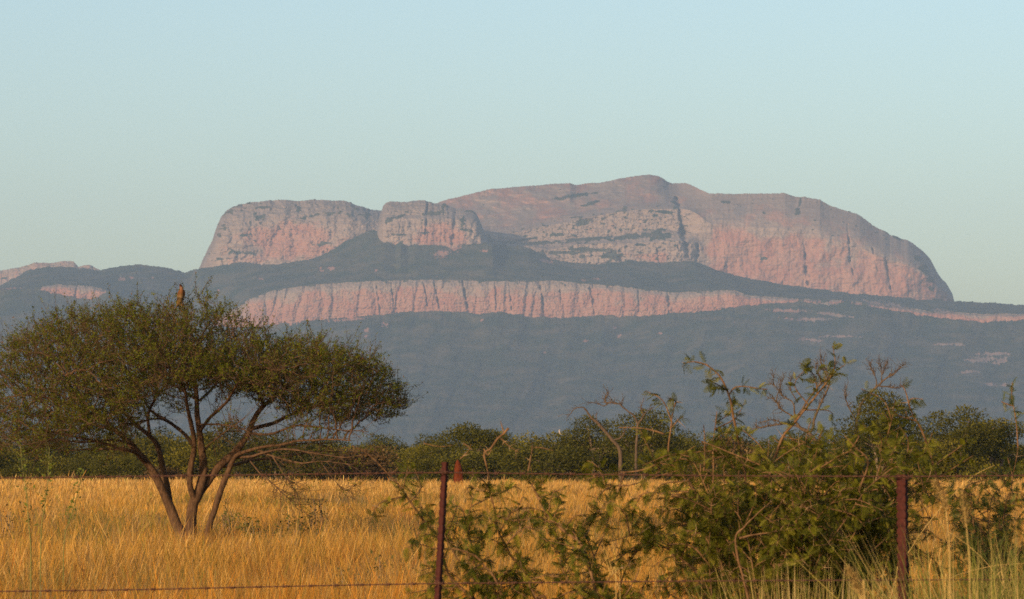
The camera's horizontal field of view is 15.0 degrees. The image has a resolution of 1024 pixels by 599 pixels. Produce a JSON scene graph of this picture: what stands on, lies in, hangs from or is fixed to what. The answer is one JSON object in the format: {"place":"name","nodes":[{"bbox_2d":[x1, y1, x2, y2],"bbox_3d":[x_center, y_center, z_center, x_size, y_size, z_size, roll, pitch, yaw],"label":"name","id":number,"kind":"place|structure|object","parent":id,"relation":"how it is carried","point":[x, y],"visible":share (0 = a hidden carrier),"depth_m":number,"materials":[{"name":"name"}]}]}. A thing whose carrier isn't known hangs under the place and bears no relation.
{"place":"outdoors","nodes":[
{"label":"outdoors","id":0,"kind":"place"},
{"bbox_2d":[0,261,98,284],"bbox_3d":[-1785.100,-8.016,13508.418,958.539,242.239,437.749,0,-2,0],"label":"ridge","id":1,"kind":"structure","parent":0,"point":[7,275],"depth_m":13406.19,"materials":[{"name":"grey stone"}]},
{"bbox_2d":[0,229,1023,453],"bbox_3d":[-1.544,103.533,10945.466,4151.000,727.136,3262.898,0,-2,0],"label":"mountain","id":2,"kind":"structure","parent":0,"point":[515,340],"depth_m":11175.76,"materials":[{"name":"grey stone"}]},
{"bbox_2d":[199,199,381,267],"bbox_3d":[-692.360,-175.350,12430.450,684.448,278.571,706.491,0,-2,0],"label":"butte","id":3,"kind":"object","parent":2,"relation":"on","point":[276,232],"visible":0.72,"depth_m":12172.08,"materials":[{"name":"stone"}]},
{"bbox_2d":[377,200,488,247],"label":"butte","id":4,"kind":"object","parent":2,"relation":"on","point":[417,222],"visible":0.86,"depth_m":11855.46,"materials":[{"name":"stone"}]},
{"bbox_2d":[439,174,953,300],"bbox_3d":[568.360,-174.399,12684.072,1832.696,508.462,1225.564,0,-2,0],"label":"massif","id":5,"kind":"structure","parent":2,"relation":"on","point":[786,239],"depth_m":12246.70,"materials":[{"name":"stone"}]},
{"bbox_2d":[0,0,1023,304],"label":"sky","id":6,"kind":"structure","parent":0,"point":[129,129],"materials":[{"name":"blue"}]},
{"bbox_2d":[0,469,1023,598],"bbox_3d":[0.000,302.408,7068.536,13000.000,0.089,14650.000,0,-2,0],"label":"ground","id":7,"kind":"structure","parent":0,"point":[434,481],"depth_m":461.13,"materials":[{"name":"yellow plant"}]},
{"bbox_2d":[0,504,16,541],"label":"shrub","id":8,"kind":"object","parent":7,"relation":"on","point":[7,524],"visible":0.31,"depth_m":59.97,"materials":[{"name":"yellow plant"}]},
{"bbox_2d":[0,433,22,460],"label":"bush","id":9,"kind":"object","parent":7,"relation":"on","point":[14,446],"visible":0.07,"depth_m":523.22,"materials":[{"name":"green plant"}]},
{"bbox_2d":[0,446,27,479],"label":"bush","id":10,"kind":"object","parent":7,"relation":"on","point":[4,461],"visible":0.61,"depth_m":275.00,"materials":[{"name":"green plant"}]},
{"bbox_2d":[3,442,33,462],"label":"bush","id":11,"kind":"object","parent":7,"relation":"on","point":[15,451],"visible":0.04,"depth_m":362.32,"materials":[{"name":"green plant"}]},
{"bbox_2d":[0,447,43,476],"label":"bush","id":12,"kind":"object","parent":7,"relation":"on","point":[32,463],"visible":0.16,"depth_m":311.27,"materials":[{"name":"green plant"}]},
{"bbox_2d":[9,437,37,598],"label":"weed","id":13,"kind":"object","parent":7,"relation":"on","point":[22,470],"visible":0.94,"depth_m":30.00,"materials":[{"name":"green plant"}]},
{"bbox_2d":[0,459,59,480],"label":"bush","id":14,"kind":"object","parent":7,"relation":"on","point":[14,471],"visible":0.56,"depth_m":269.71,"materials":[{"name":"green plant"}]},
{"bbox_2d":[34,437,54,596],"bbox_3d":[-3.943,2.082,32.971,0.206,1.844,0.217,1,-3,-16],"label":"weed","id":15,"kind":"object","parent":7,"relation":"on","point":[49,473],"visible":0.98,"depth_m":33.00,"materials":[{"name":"green plant"}]},
{"bbox_2d":[16,432,80,469],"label":"bush","id":16,"kind":"object","parent":7,"relation":"on","point":[57,453],"visible":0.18,"depth_m":386.46,"materials":[{"name":"green plant"}]},
{"bbox_2d":[29,454,76,479],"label":"bush","id":17,"kind":"object","parent":7,"relation":"on","point":[59,464],"visible":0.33,"depth_m":312.42,"materials":[{"name":"green plant"}]},
{"bbox_2d":[63,468,91,593],"bbox_3d":[-4.015,2.339,35.966,0.273,1.584,0.196,-2,-3,44],"label":"weed","id":18,"kind":"object","parent":7,"relation":"on","point":[82,473],"visible":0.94,"depth_m":36.00,"materials":[{"name":"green plant"}]},
{"bbox_2d":[62,456,114,480],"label":"bush","id":19,"kind":"object","parent":7,"relation":"on","point":[75,466],"visible":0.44,"depth_m":280.98,"materials":[{"name":"green plant"}]},
{"bbox_2d":[64,447,113,477],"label":"bush","id":20,"kind":"object","parent":7,"relation":"on","point":[79,456],"visible":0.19,"depth_m":320.61,"materials":[{"name":"green plant"}]},
{"bbox_2d":[63,437,120,459],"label":"bush","id":21,"kind":"object","parent":7,"relation":"on","point":[78,444],"visible":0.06,"depth_m":398.73,"materials":[{"name":"green plant"}]},
{"bbox_2d":[84,450,154,480],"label":"bush","id":22,"kind":"object","parent":7,"relation":"on","point":[129,466],"visible":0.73,"depth_m":277.17,"materials":[{"name":"green plant"}]},
{"bbox_2d":[89,420,165,477],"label":"bush","id":23,"kind":"object","parent":7,"relation":"on","point":[139,434],"visible":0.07,"depth_m":349.22,"materials":[{"name":"green plant"}]},
{"bbox_2d":[107,436,183,479],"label":"bush","id":24,"kind":"object","parent":7,"relation":"on","point":[151,453],"visible":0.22,"depth_m":292.43,"materials":[{"name":"green plant"}]},
{"bbox_2d":[137,465,184,481],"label":"bush","id":25,"kind":"object","parent":7,"relation":"on","point":[171,472],"visible":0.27,"depth_m":273.19,"materials":[{"name":"green plant"}]},
{"bbox_2d":[137,425,184,447],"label":"bush","id":26,"kind":"object","parent":7,"relation":"on","point":[164,433],"visible":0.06,"depth_m":436.68,"materials":[{"name":"green plant"}]},
{"bbox_2d":[145,431,231,479],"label":"bush","id":27,"kind":"object","parent":7,"relation":"on","point":[171,442],"visible":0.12,"depth_m":298.62,"materials":[{"name":"green plant"}]},
{"bbox_2d":[151,440,236,479],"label":"bush","id":28,"kind":"object","parent":7,"relation":"on","point":[179,462],"visible":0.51,"depth_m":282.04,"materials":[{"name":"green plant"}]},
{"bbox_2d":[0,272,427,541],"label":"acacia tree","id":29,"kind":"object","parent":7,"relation":"on","point":[192,357],"visible":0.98,"depth_m":64.88,"materials":[{"name":"green plant"}]},
{"bbox_2d":[175,284,184,308],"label":"bird","id":30,"kind":"object","parent":29,"relation":"on","point":[180,297],"visible":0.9,"depth_m":65.87},
{"bbox_2d":[217,501,236,537],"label":"shrub","id":31,"kind":"object","parent":7,"relation":"on","point":[223,519],"visible":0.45,"depth_m":71.92,"materials":[{"name":"yellow plant"}]},
{"bbox_2d":[183,416,270,478],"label":"bush","id":32,"kind":"object","parent":7,"relation":"on","point":[236,438],"visible":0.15,"depth_m":320.16,"materials":[{"name":"green plant"}]},
{"bbox_2d":[224,508,254,533],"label":"shrub","id":33,"kind":"object","parent":7,"relation":"on","point":[236,515],"visible":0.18,"depth_m":75.98,"materials":[{"name":"green plant"}]},
{"bbox_2d":[238,453,289,479],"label":"bush","id":34,"kind":"object","parent":7,"relation":"on","point":[263,471],"visible":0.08,"depth_m":309.06,"materials":[{"name":"green plant"}]},
{"bbox_2d":[232,514,321,541],"bbox_3d":[-3.918,3.920,63.975,1.632,0.822,1.023,0,-2,-10],"label":"shrub","id":35,"kind":"object","parent":7,"relation":"on","point":[252,526],"visible":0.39,"depth_m":64.13,"materials":[{"name":"green plant"}]},
{"bbox_2d":[253,431,302,477],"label":"bush","id":36,"kind":"object","parent":7,"relation":"on","point":[281,440],"visible":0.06,"depth_m":377.46,"materials":[{"name":"green plant"}]},
{"bbox_2d":[217,429,343,483],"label":"bush","id":37,"kind":"object","parent":7,"relation":"on","point":[307,457],"visible":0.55,"depth_m":271.69,"materials":[{"name":"green plant"}]},
{"bbox_2d":[294,471,330,480],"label":"bush","id":38,"kind":"object","parent":7,"relation":"on","point":[317,476],"visible":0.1,"depth_m":274.19,"materials":[{"name":"green plant"}]},
{"bbox_2d":[282,444,348,479],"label":"bush","id":39,"kind":"object","parent":7,"relation":"on","point":[325,456],"visible":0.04,"depth_m":301.36,"materials":[{"name":"green plant"}]},
{"bbox_2d":[303,492,333,540],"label":"shrub","id":40,"kind":"object","parent":7,"relation":"on","point":[315,509],"visible":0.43,"depth_m":67.97,"materials":[{"name":"yellow plant"}]},
{"bbox_2d":[303,431,355,472],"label":"bush","id":41,"kind":"object","parent":7,"relation":"on","point":[335,443],"visible":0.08,"depth_m":383.20,"materials":[{"name":"green plant"}]},
{"bbox_2d":[315,446,391,481],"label":"bush","id":42,"kind":"object","parent":7,"relation":"on","point":[341,450],"visible":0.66,"depth_m":280.55,"materials":[{"name":"green plant"}]},
{"bbox_2d":[336,550,393,598],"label":"shrub","id":43,"kind":"object","parent":7,"relation":"on","point":[371,551],"visible":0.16,"depth_m":40.00,"materials":[{"name":"green plant"}]},
{"bbox_2d":[334,443,398,476],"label":"bush","id":44,"kind":"object","parent":7,"relation":"on","point":[365,447],"visible":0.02,"depth_m":313.30,"materials":[{"name":"green plant"}]},
{"bbox_2d":[334,444,401,482],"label":"bush","id":45,"kind":"object","parent":7,"relation":"on","point":[387,452],"visible":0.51,"depth_m":281.24,"materials":[{"name":"green plant"}]},
{"bbox_2d":[356,432,399,448],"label":"bush","id":46,"kind":"object","parent":7,"relation":"on","point":[367,443],"visible":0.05,"depth_m":522.18,"materials":[{"name":"green plant"}]},
{"bbox_2d":[361,434,411,460],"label":"bush","id":47,"kind":"object","parent":7,"relation":"on","point":[393,443],"visible":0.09,"depth_m":379.20,"materials":[{"name":"green plant"}]},
{"bbox_2d":[385,447,443,480],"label":"bush","id":48,"kind":"object","parent":7,"relation":"on","point":[409,457],"visible":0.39,"depth_m":306.90,"materials":[{"name":"green plant"}]},
{"bbox_2d":[405,432,446,459],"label":"bush","id":49,"kind":"object","parent":7,"relation":"on","point":[421,434],"visible":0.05,"depth_m":444.20,"materials":[{"name":"green plant"}]},
{"bbox_2d":[405,443,447,479],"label":"bushy tree","id":50,"kind":"object","parent":7,"relation":"on","point":[430,448],"visible":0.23,"depth_m":329.51,"materials":[{"name":"green plant"}]},
{"bbox_2d":[407,431,462,479],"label":"bush","id":51,"kind":"object","parent":7,"relation":"on","point":[446,449],"visible":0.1,"depth_m":342.88,"materials":[{"name":"green plant"}]},
{"bbox_2d":[405,450,471,481],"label":"bush","id":52,"kind":"object","parent":7,"relation":"on","point":[427,468],"visible":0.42,"depth_m":275.19,"materials":[{"name":"green plant"}]},
{"bbox_2d":[453,460,463,486],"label":"termite mound","id":53,"kind":"object","parent":7,"relation":"on","point":[458,476],"visible":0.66,"depth_m":251.75,"materials":[{"name":"brown soil"}]},
{"bbox_2d":[430,420,514,453],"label":"umbrella tree","id":54,"kind":"object","parent":7,"relation":"on","point":[483,439],"visible":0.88,"depth_m":299.21,"materials":[{"name":"green plant"}]},
{"bbox_2d":[428,442,522,481],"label":"bush","id":55,"kind":"object","parent":7,"relation":"on","point":[476,464],"visible":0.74,"depth_m":273.36,"materials":[{"name":"green plant"}]},
{"bbox_2d":[460,434,528,478],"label":"bush","id":56,"kind":"object","parent":7,"relation":"on","point":[513,440],"visible":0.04,"depth_m":309.45,"materials":[{"name":"green plant"}]},
{"bbox_2d":[461,437,549,479],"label":"bush","id":57,"kind":"object","parent":7,"relation":"on","point":[504,450],"visible":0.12,"depth_m":281.31,"materials":[{"name":"green plant"}]},
{"bbox_2d":[0,462,1023,598],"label":"wire fence","id":58,"kind":"object","parent":7,"relation":"on","point":[901,500],"visible":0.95,"depth_m":15.76,"materials":[{"name":"metal"}]},
{"bbox_2d":[353,421,675,598],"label":"thorn shrub","id":59,"kind":"object","parent":7,"relation":"on","point":[474,551],"visible":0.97,"depth_m":16.84,"materials":[{"name":"green plant"}]},
{"bbox_2d":[512,430,572,455],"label":"bush","id":60,"kind":"object","parent":7,"relation":"on","point":[537,441],"visible":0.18,"depth_m":350.42,"materials":[{"name":"green plant"}]},
{"bbox_2d":[494,436,607,482],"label":"bush","id":61,"kind":"object","parent":7,"relation":"on","point":[563,460],"visible":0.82,"depth_m":268.54,"materials":[{"name":"green plant"}]},
{"bbox_2d":[556,415,630,475],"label":"bushy tree","id":62,"kind":"object","parent":7,"relation":"on","point":[588,440],"visible":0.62,"depth_m":299.23,"materials":[{"name":"green plant"}]},
{"bbox_2d":[561,405,627,484],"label":"dead tree","id":63,"kind":"object","parent":7,"relation":"on","point":[613,441],"visible":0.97,"depth_m":261.91,"materials":[{"name":"brown wood"}]},
{"bbox_2d":[574,470,617,481],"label":"bush","id":64,"kind":"object","parent":7,"relation":"on","point":[605,476],"visible":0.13,"depth_m":282.59,"materials":[{"name":"green plant"}]},
{"bbox_2d":[564,445,633,481],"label":"bush","id":65,"kind":"object","parent":7,"relation":"on","point":[607,468],"visible":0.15,"depth_m":303.80,"materials":[{"name":"green plant"}]},
{"bbox_2d":[603,550,615,586],"bbox_3d":[0.412,1.675,16.378,0.059,1.246,0.010,0,-2,0],"label":"straw stalk","id":66,"kind":"object","parent":7,"relation":"on","point":[612,571],"visible":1,"depth_m":16.40,"materials":[{"name":"beige plant"}]},
{"bbox_2d":[580,384,654,481],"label":"dead tree","id":67,"kind":"object","parent":7,"relation":"on","point":[637,425],"visible":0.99,"depth_m":274.95,"materials":[{"name":"brown wood"}]},
{"bbox_2d":[609,452,669,480],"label":"bush","id":68,"kind":"object","parent":7,"relation":"on","point":[632,462],"visible":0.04,"depth_m":322.84,"materials":[{"name":"green plant"}]},
{"bbox_2d":[598,408,687,478],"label":"bushy tree","id":69,"kind":"object","parent":7,"relation":"on","point":[659,440],"visible":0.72,"depth_m":289.18,"materials":[{"name":"green plant"}]},
{"bbox_2d":[622,448,678,481],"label":"bush","id":70,"kind":"object","parent":7,"relation":"on","point":[640,466],"visible":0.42,"depth_m":281.88,"materials":[{"name":"green plant"}]},
{"bbox_2d":[654,438,699,480],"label":"bushy tree","id":71,"kind":"object","parent":7,"relation":"on","point":[682,446],"visible":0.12,"depth_m":309.56,"materials":[{"name":"green plant"}]},
{"bbox_2d":[660,433,708,479],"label":"bush","id":72,"kind":"object","parent":7,"relation":"on","point":[688,447],"visible":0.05,"depth_m":307.57,"materials":[{"name":"green plant"}]},
{"bbox_2d":[674,433,701,447],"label":"bush","id":73,"kind":"object","parent":7,"relation":"on","point":[684,437],"depth_m":367.94,"materials":[{"name":"green plant"}]},
{"bbox_2d":[678,429,708,446],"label":"bush","id":74,"kind":"object","parent":7,"relation":"on","point":[693,434],"visible":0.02,"depth_m":489.63,"materials":[{"name":"green plant"}]},
{"bbox_2d":[684,436,777,481],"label":"bush","id":75,"kind":"object","parent":7,"relation":"on","point":[729,444],"visible":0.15,"depth_m":272.43,"materials":[{"name":"green plant"}]},
{"bbox_2d":[705,428,760,454],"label":"bush","id":76,"kind":"object","parent":7,"relation":"on","point":[749,441],"visible":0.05,"depth_m":341.76,"materials":[{"name":"green plant"}]},
{"bbox_2d":[738,448,790,479],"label":"bush","id":77,"kind":"object","parent":7,"relation":"on","point":[778,461],"visible":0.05,"depth_m":291.62,"materials":[{"name":"green plant"}]},
{"bbox_2d":[576,341,977,598],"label":"thorn bush","id":78,"kind":"object","parent":7,"relation":"on","point":[857,505],"visible":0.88,"depth_m":17.57,"materials":[{"name":"green plant"}]},
{"bbox_2d":[755,438,808,461],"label":"bush","id":79,"kind":"object","parent":7,"relation":"on","point":[764,445],"visible":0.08,"depth_m":395.55,"materials":[{"name":"green plant"}]},
{"bbox_2d":[773,460,805,477],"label":"bush","id":80,"kind":"object","parent":7,"relation":"on","point":[786,468],"visible":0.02,"depth_m":284.92,"materials":[{"name":"green plant"}]},
{"bbox_2d":[746,351,839,482],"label":"dead tree","id":81,"kind":"object","parent":7,"relation":"on","point":[780,390],"visible":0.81,"depth_m":254.97,"materials":[{"name":"brown wood"}]},
{"bbox_2d":[778,430,826,456],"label":"bush","id":82,"kind":"object","parent":7,"relation":"on","point":[797,436],"visible":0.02,"depth_m":445.47,"materials":[{"name":"green plant"}]},
{"bbox_2d":[808,426,853,456],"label":"bush","id":83,"kind":"object","parent":7,"relation":"on","point":[839,437],"visible":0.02,"depth_m":397.76,"materials":[{"name":"green plant"}]},
{"bbox_2d":[801,447,872,480],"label":"bush","id":84,"kind":"object","parent":7,"relation":"on","point":[869,458],"visible":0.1,"depth_m":269.20,"materials":[{"name":"green plant"}]},
{"bbox_2d":[830,427,897,478],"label":"bush","id":85,"kind":"object","parent":7,"relation":"on","point":[869,452],"visible":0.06,"depth_m":300.67,"materials":[{"name":"green plant"}]},
{"bbox_2d":[840,353,908,475],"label":"dead tree","id":86,"kind":"object","parent":7,"relation":"on","point":[879,384],"visible":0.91,"depth_m":263.96,"materials":[{"name":"brown wood"}]},
{"bbox_2d":[832,387,930,468],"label":"umbrella tree","id":87,"kind":"object","parent":7,"relation":"on","point":[861,441],"visible":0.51,"depth_m":257.40,"materials":[{"name":"green plant"}]},
{"bbox_2d":[895,435,940,477],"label":"bush","id":88,"kind":"object","parent":7,"relation":"on","point":[913,450],"depth_m":320.44,"materials":[{"name":"green plant"}]},
{"bbox_2d":[923,504,950,584],"bbox_3d":[1.838,1.599,16.774,0.126,1.432,0.010,0,-2,-8],"label":"straw stalk","id":89,"kind":"object","parent":7,"relation":"on","point":[946,539],"visible":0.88,"depth_m":16.80,"materials":[{"name":"beige plant"}]},
{"bbox_2d":[897,437,984,479],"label":"bush","id":90,"kind":"object","parent":7,"relation":"on","point":[944,453],"visible":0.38,"depth_m":281.43,"materials":[{"name":"green plant"}]},
{"bbox_2d":[895,465,993,588],"bbox_3d":[1.845,1.506,16.575,0.435,1.601,0.008,0,-2,3],"label":"straw stalk","id":91,"kind":"object","parent":7,"relation":"on","point":[932,518],"visible":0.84,"depth_m":16.60,"materials":[{"name":"beige plant"}]},
{"bbox_2d":[909,404,1003,475],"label":"bushy tree","id":92,"kind":"object","parent":7,"relation":"on","point":[967,432],"visible":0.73,"depth_m":284.51,"materials":[{"name":"green plant"}]},
{"bbox_2d":[951,533,1003,598],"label":"straw stalk","id":93,"kind":"object","parent":7,"relation":"on","point":[985,561],"visible":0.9,"depth_m":15.20,"materials":[{"name":"beige plant"}]},
{"bbox_2d":[939,376,1023,598],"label":"thorn shrub","id":94,"kind":"object","parent":7,"relation":"on","point":[998,521],"visible":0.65,"depth_m":18.60,"materials":[{"name":"green plant"}]},
{"bbox_2d":[945,563,1023,587],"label":"straw stalk","id":95,"kind":"object","parent":7,"relation":"on","point":[968,571],"visible":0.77,"depth_m":15.40,"materials":[{"name":"beige plant"}]},
{"bbox_2d":[951,463,1018,481],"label":"bush","id":96,"kind":"object","parent":7,"relation":"on","point":[991,469],"visible":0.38,"depth_m":277.78,"materials":[{"name":"green plant"}]},
{"bbox_2d":[950,441,1021,480],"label":"bush","id":97,"kind":"object","parent":7,"relation":"on","point":[995,463],"visible":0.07,"depth_m":302.72,"materials":[{"name":"green plant"}]},
{"bbox_2d":[955,417,1023,468],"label":"bushy tree","id":98,"kind":"object","parent":7,"relation":"on","point":[996,452],"visible":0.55,"depth_m":291.45,"materials":[{"name":"green plant"}]},
{"bbox_2d":[996,444,1023,480],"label":"bush","id":99,"kind":"object","parent":7,"relation":"on","point":[1008,466],"visible":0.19,"depth_m":299.17,"materials":[{"name":"green plant"}]},
{"bbox_2d":[1016,462,1023,479],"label":"bush","id":100,"kind":"object","parent":7,"relation":"on","point":[1021,467],"visible":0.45,"depth_m":285.39,"materials":[{"name":"green plant"}]},
{"bbox_2d":[601,512,1023,598],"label":"long grass","id":101,"kind":"structure","parent":0,"point":[928,594],"depth_m":15.89,"materials":[{"name":"plant"}]},
{"bbox_2d":[844,563,864,598],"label":"grass seed head","id":102,"kind":"object","parent":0,"point":[849,569],"depth_m":8.50,"materials":[{"name":"plant"}]},
{"bbox_2d":[930,477,950,598],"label":"grass seed head","id":103,"kind":"object","parent":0,"point":[938,487],"depth_m":10.50,"materials":[{"name":"plant"}]},
{"bbox_2d":[957,489,972,598],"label":"grass seed head","id":104,"kind":"object","parent":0,"point":[965,517],"depth_m":10.00,"materials":[{"name":"plant"}]}
]}

